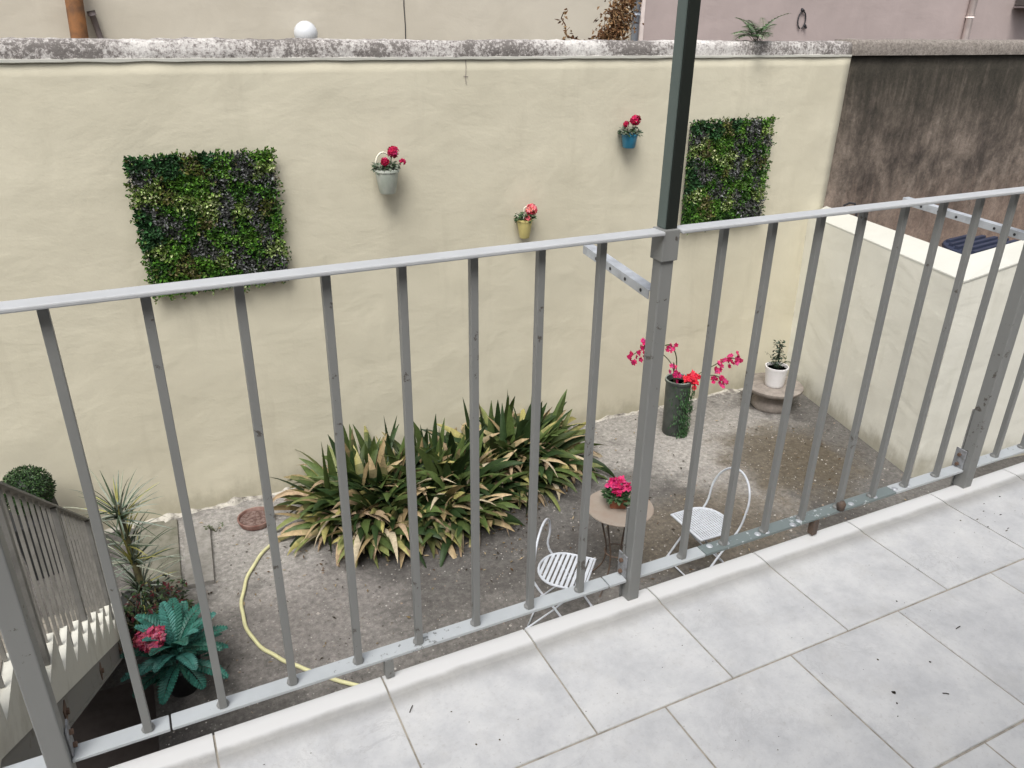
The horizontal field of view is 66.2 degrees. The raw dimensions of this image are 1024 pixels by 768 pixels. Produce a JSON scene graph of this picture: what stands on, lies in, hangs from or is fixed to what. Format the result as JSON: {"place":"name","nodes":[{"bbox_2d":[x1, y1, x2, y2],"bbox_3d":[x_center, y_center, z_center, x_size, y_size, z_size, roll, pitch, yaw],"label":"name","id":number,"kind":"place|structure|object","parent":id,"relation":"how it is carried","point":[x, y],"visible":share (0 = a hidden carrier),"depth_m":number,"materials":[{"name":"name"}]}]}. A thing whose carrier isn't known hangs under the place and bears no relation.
{"place":"outdoors","nodes":[
{"label":"outdoors","id":0,"kind":"place"},
{"bbox_2d":[0,603,127,767],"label":"staircase","id":1,"kind":"structure","parent":0,"point":[79,673],"depth_m":2.97,"materials":[{"name":"white paint"}]},
{"bbox_2d":[0,481,113,687],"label":"stair railing","id":2,"kind":"object","parent":1,"relation":"on","point":[84,530],"visible":0.73,"depth_m":3.19,"materials":[{"name":"paint"}]},
{"bbox_2d":[22,390,1023,749],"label":"ground","id":3,"kind":"structure","parent":0,"point":[328,598],"depth_m":6.30,"materials":[{"name":"grey gravel"}]},
{"bbox_2d":[1,464,66,579],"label":"topiary","id":4,"kind":"object","parent":3,"relation":"on","point":[33,480],"visible":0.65,"depth_m":5.81,"materials":[{"name":"green plant"}]},
{"bbox_2d":[87,10,102,38],"bbox_3d":[-3.854,-1.617,7.992,0.105,3.957,0.076,-11,28,-24],"label":"vent pipe","id":5,"kind":"object","parent":3,"relation":"on","point":[94,21],"visible":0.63,"depth_m":7.18,"materials":[{"name":"grey metal"}]},
{"bbox_2d":[70,676,159,767],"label":"cellar pit","id":6,"kind":"object","parent":3,"relation":"in","point":[109,710],"depth_m":5.17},
{"bbox_2d":[63,469,188,631],"bbox_3d":[-2.608,1.130,5.315,0.681,1.281,0.680,8,26,15],"label":"yucca","id":7,"kind":"object","parent":3,"relation":"on","point":[132,557],"visible":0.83,"depth_m":5.29,"materials":[{"name":"green plant"}]},
{"bbox_2d":[121,573,194,648],"bbox_3d":[-2.401,1.584,5.298,0.531,0.483,0.557,-11,28,-24],"label":"shrub","id":8,"kind":"object","parent":3,"relation":"on","point":[149,610],"visible":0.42,"depth_m":5.29,"materials":[{"name":"green plant"}]},
{"bbox_2d":[134,519,181,589],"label":"paving slab","id":9,"kind":"structure","parent":3,"relation":"on","point":[169,537],"depth_m":6.34,"materials":[{"name":"beige stone"}]},
{"bbox_2d":[120,597,228,704],"bbox_3d":[-2.123,1.706,4.956,0.658,0.555,0.662,-11,28,-24],"label":"teal plant","id":10,"kind":"object","parent":3,"relation":"on","point":[171,644],"visible":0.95,"depth_m":4.89,"materials":[{"name":"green plant"}]},
{"bbox_2d":[185,525,214,589],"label":"paving slab","id":11,"kind":"structure","parent":3,"relation":"on","point":[203,539],"depth_m":6.20,"materials":[{"name":"grey concrete"}]},
{"bbox_2d":[203,522,222,531],"bbox_3d":[-2.496,1.200,6.566,0.179,0.100,0.113,-22,33,-39],"label":"weed","id":12,"kind":"object","parent":3,"relation":"on","point":[209,527],"visible":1,"depth_m":6.58,"materials":[{"name":"green plant"}]},
{"bbox_2d":[237,506,266,530],"bbox_3d":[-2.191,1.158,6.712,0.300,0.062,0.298,-11,28,-24],"label":"terracotta dish","id":13,"kind":"object","parent":3,"relation":"on","point":[252,519],"visible":0.75,"depth_m":6.70,"materials":[{"name":"ceramic"}]},
{"bbox_2d":[239,545,358,685],"bbox_3d":[-1.266,1.720,5.574,1.004,0.026,2.556,-19,32,-36],"label":"garden hose","id":14,"kind":"object","parent":3,"relation":"on","point":[272,653],"visible":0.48,"depth_m":5.47,"materials":[{"name":"yellow rubber"}]},
{"bbox_2d":[0,0,632,40],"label":"cream building","id":15,"kind":"structure","parent":3,"relation":"on","point":[455,20],"depth_m":8.05,"materials":[{"name":"beige paint"}]},
{"bbox_2d":[65,0,88,37],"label":"soil pipe","id":16,"kind":"object","parent":15,"relation":"attached to","point":[76,16],"visible":0.25,"depth_m":7.02,"materials":[{"name":"orange plastic"}]},
{"bbox_2d":[294,21,317,38],"bbox_3d":[-2.085,-3.467,7.968,0.236,0.403,0.236,-11,28,-24],"label":"globe lamp","id":17,"kind":"object","parent":15,"relation":"attached to","point":[305,29],"visible":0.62,"depth_m":7.84,"materials":[{"name":"white glass"}]},
{"bbox_2d":[264,417,470,568],"bbox_3d":[-1.195,0.872,6.801,1.871,1.019,1.926,-11,28,-24],"label":"aspidistra","id":18,"kind":"object","parent":3,"relation":"on","point":[317,495],"visible":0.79,"depth_m":6.48,"materials":[{"name":"green plant"}]},
{"bbox_2d":[0,37,852,541],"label":"garden wall","id":19,"kind":"structure","parent":3,"relation":"on","point":[490,137],"depth_m":6.65,"materials":[{"name":"beige paint"}]},
{"bbox_2d":[122,146,291,304],"bbox_3d":[-2.266,-1.207,5.942,1.127,1.141,0.117,-11,28,-23],"label":"hedge panel","id":20,"kind":"object","parent":19,"relation":"attached to","point":[201,215],"visible":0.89,"depth_m":5.91,"materials":[{"name":"green plant"}]},
{"bbox_2d":[371,146,405,194],"bbox_3d":[-1.002,-1.728,6.325,0.229,0.377,0.242,16,29,29],"label":"wall pot","id":21,"kind":"object","parent":19,"relation":"attached to","point":[386,172],"depth_m":6.29,"materials":[{"name":"ceramic"}]},
{"bbox_2d":[514,203,536,238],"bbox_3d":[0.117,-1.473,7.085,0.224,0.312,0.190,-11,28,-24],"label":"wall pot","id":22,"kind":"object","parent":19,"relation":"attached to","point":[523,220],"depth_m":7.05,"materials":[{"name":"ceramic"}]},
{"bbox_2d":[618,115,642,148],"bbox_3d":[1.083,-2.322,7.209,0.267,0.295,0.223,-11,28,-24],"label":"wall pot","id":23,"kind":"object","parent":19,"relation":"attached to","point":[629,139],"depth_m":7.18,"materials":[{"name":"ceramic"}]},
{"bbox_2d":[680,113,779,234],"bbox_3d":[2.177,-2.119,7.903,1.139,1.158,0.116,-11,28,-23],"label":"hedge panel","id":24,"kind":"object","parent":19,"relation":"attached to","point":[726,172],"visible":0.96,"depth_m":7.89,"materials":[{"name":"green plant"}]},
{"bbox_2d":[733,13,788,40],"bbox_3d":[2.418,-3.471,7.646,0.532,0.262,0.794,8,26,14],"label":"fern","id":25,"kind":"object","parent":19,"relation":"on","point":[762,29],"visible":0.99,"depth_m":7.57,"materials":[{"name":"green plant"}]},
{"bbox_2d":[353,415,550,566],"bbox_3d":[-0.657,0.803,6.927,1.874,0.963,1.774,-11,28,-24],"label":"aspidistra","id":26,"kind":"object","parent":3,"relation":"on","point":[491,500],"visible":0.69,"depth_m":6.69,"materials":[{"name":"green plant"}]},
{"bbox_2d":[422,390,616,515],"bbox_3d":[-0.029,0.582,7.424,2.037,1.000,1.717,-11,28,-24],"label":"aspidistra","id":27,"kind":"object","parent":3,"relation":"on","point":[561,446],"visible":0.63,"depth_m":7.28,"materials":[{"name":"green plant"}]},
{"bbox_2d":[127,395,920,744],"bbox_3d":[0.557,1.176,6.826,7.092,0.017,2.983,-11,28,-24],"label":"grit","id":28,"kind":"object","parent":3,"relation":"on","point":[539,549],"visible":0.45,"depth_m":6.38,"materials":[{"name":"grey gravel"}]},
{"bbox_2d":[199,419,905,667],"bbox_3d":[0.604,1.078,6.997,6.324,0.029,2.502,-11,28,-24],"label":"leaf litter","id":29,"kind":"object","parent":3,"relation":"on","point":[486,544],"visible":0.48,"depth_m":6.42,"materials":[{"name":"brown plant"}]},
{"bbox_2d":[526,518,595,627],"bbox_3d":[0.352,1.344,5.526,0.422,0.814,0.419,9,26,16],"label":"garden chair","id":30,"kind":"object","parent":3,"relation":"on","point":[557,584],"visible":0.79,"depth_m":5.51,"materials":[{"name":"grey paint"}]},
{"bbox_2d":[589,489,653,596],"bbox_3d":[0.789,1.221,5.933,0.500,0.705,0.500,-11,28,-24],"label":"bistro table","id":31,"kind":"object","parent":3,"relation":"on","point":[601,511],"visible":0.55,"depth_m":5.75,"materials":[{"name":"beige stone"}]},
{"bbox_2d":[600,475,631,508],"bbox_3d":[0.780,0.787,5.735,0.265,0.246,0.267,2,25,1],"label":"flower pot","id":32,"kind":"object","parent":31,"relation":"on","point":[617,494],"visible":0.98,"depth_m":5.70,"materials":[{"name":"ceramic"}]},
{"bbox_2d":[627,338,742,438],"bbox_3d":[1.692,-0.016,7.988,1.522,1.238,0.400,-11,28,-24],"label":"orchid pot","id":33,"kind":"object","parent":3,"relation":"on","point":[677,402],"visible":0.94,"depth_m":8.06,"materials":[{"name":"green ceramic"}]},
{"bbox_2d":[667,467,750,574],"bbox_3d":[1.527,1.080,6.086,0.482,0.853,0.419,-11,28,-24],"label":"garden chair","id":34,"kind":"object","parent":3,"relation":"on","point":[703,512],"visible":0.69,"depth_m":6.04,"materials":[{"name":"grey paint"}]},
{"bbox_2d":[751,373,803,413],"bbox_3d":[2.935,0.118,8.856,0.636,0.285,0.636,-11,28,-24],"label":"stone stand","id":35,"kind":"object","parent":3,"relation":"on","point":[766,399],"visible":0.6,"depth_m":8.71,"materials":[{"name":"beige stone"}]},
{"bbox_2d":[765,340,789,387],"bbox_3d":[2.933,-0.248,8.646,0.286,0.554,0.352,-11,28,-24],"label":"white pot","id":36,"kind":"object","parent":35,"relation":"on","point":[776,372],"visible":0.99,"depth_m":8.61,"materials":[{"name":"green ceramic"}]},
{"bbox_2d":[638,0,1023,40],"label":"pink building","id":37,"kind":"structure","parent":3,"relation":"on","point":[829,20],"depth_m":10.88,"materials":[{"name":"pink paint"}]},
{"bbox_2d":[631,0,640,40],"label":"drainpipe","id":38,"kind":"object","parent":37,"relation":"attached to","point":[634,36],"visible":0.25,"depth_m":9.48,"materials":[{"name":"grey metal"}]},
{"bbox_2d":[797,8,806,28],"bbox_3d":[3.911,-4.915,10.559,0.176,0.260,0.058,-11,28,-24],"label":"cable loop","id":39,"kind":"object","parent":37,"relation":"attached to","point":[804,25],"visible":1,"depth_m":10.55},
{"bbox_2d":[961,0,977,39],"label":"drainpipe","id":40,"kind":"object","parent":37,"relation":"attached to","point":[970,16],"visible":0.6,"depth_m":11.81,"materials":[{"name":"metal"}]},
{"bbox_2d":[1013,0,1023,8],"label":"wall hood","id":41,"kind":"object","parent":37,"relation":"attached to","point":[1019,3],"depth_m":12.13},
{"bbox_2d":[786,206,1023,477],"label":"partition wall","id":42,"kind":"structure","parent":3,"relation":"on","point":[835,253],"depth_m":7.60,"materials":[{"name":"beige paint"}]},
{"bbox_2d":[843,202,857,216],"bbox_3d":[3.804,-1.942,8.828,0.174,0.213,0.045,5,25,10],"label":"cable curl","id":43,"kind":"object","parent":42,"relation":"attached to","point":[851,203],"visible":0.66,"depth_m":8.79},
{"bbox_2d":[823,38,1023,246],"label":"neighbour wall","id":44,"kind":"structure","parent":3,"relation":"on","point":[921,118],"depth_m":9.04,"materials":[{"name":"brown concrete"}]},
{"bbox_2d":[555,0,643,40],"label":"dry vine","id":45,"kind":"object","parent":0,"point":[619,27],"visible":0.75,"depth_m":8.39,"materials":[{"name":"brown plant"}]},
{"label":"neighbour yard","id":46,"kind":"structure","parent":0,"visible":0},
{"bbox_2d":[942,234,1018,254],"bbox_3d":[5.704,-1.027,9.557,1.120,1.350,1.120,-15,29,-31],"label":"storage bin","id":47,"kind":"object","parent":46,"relation":"on","point":[981,243],"visible":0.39,"depth_m":9.39,"materials":[{"name":"blue plastic"}]},
{"bbox_3d":[1.211,1.229,0.309,16.000,5.450,0.370,-11,28,-24],"label":"house","id":48,"kind":"object","parent":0,"visible":0},
{"bbox_2d":[212,479,1023,767],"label":"balcony slab","id":49,"kind":"structure","parent":48,"relation":"attached to","point":[714,766],"depth_m":1.78,"materials":[{"name":"concrete"}]},
{"bbox_2d":[109,462,1023,767],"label":"balcony floor","id":50,"kind":"structure","parent":49,"relation":"on","point":[505,700],"depth_m":1.85,"materials":[{"name":"tile"}]},
{"bbox_2d":[0,186,1023,767],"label":"balcony railing","id":51,"kind":"object","parent":50,"relation":"on","point":[58,744],"visible":0.98,"depth_m":1.77,"materials":[{"name":"grey metal"}]},
{"bbox_2d":[657,0,700,229],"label":"awning post","id":52,"kind":"object","parent":51,"relation":"on","point":[685,37],"visible":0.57,"depth_m":1.57,"materials":[{"name":"black metal"}]},
{"bbox_2d":[263,496,1007,764],"bbox_3d":[1.032,0.699,1.844,3.259,0.004,0.949,-11,28,-24],"label":"floor debris","id":53,"kind":"object","parent":50,"relation":"on","point":[893,692],"visible":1,"depth_m":1.81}
]}

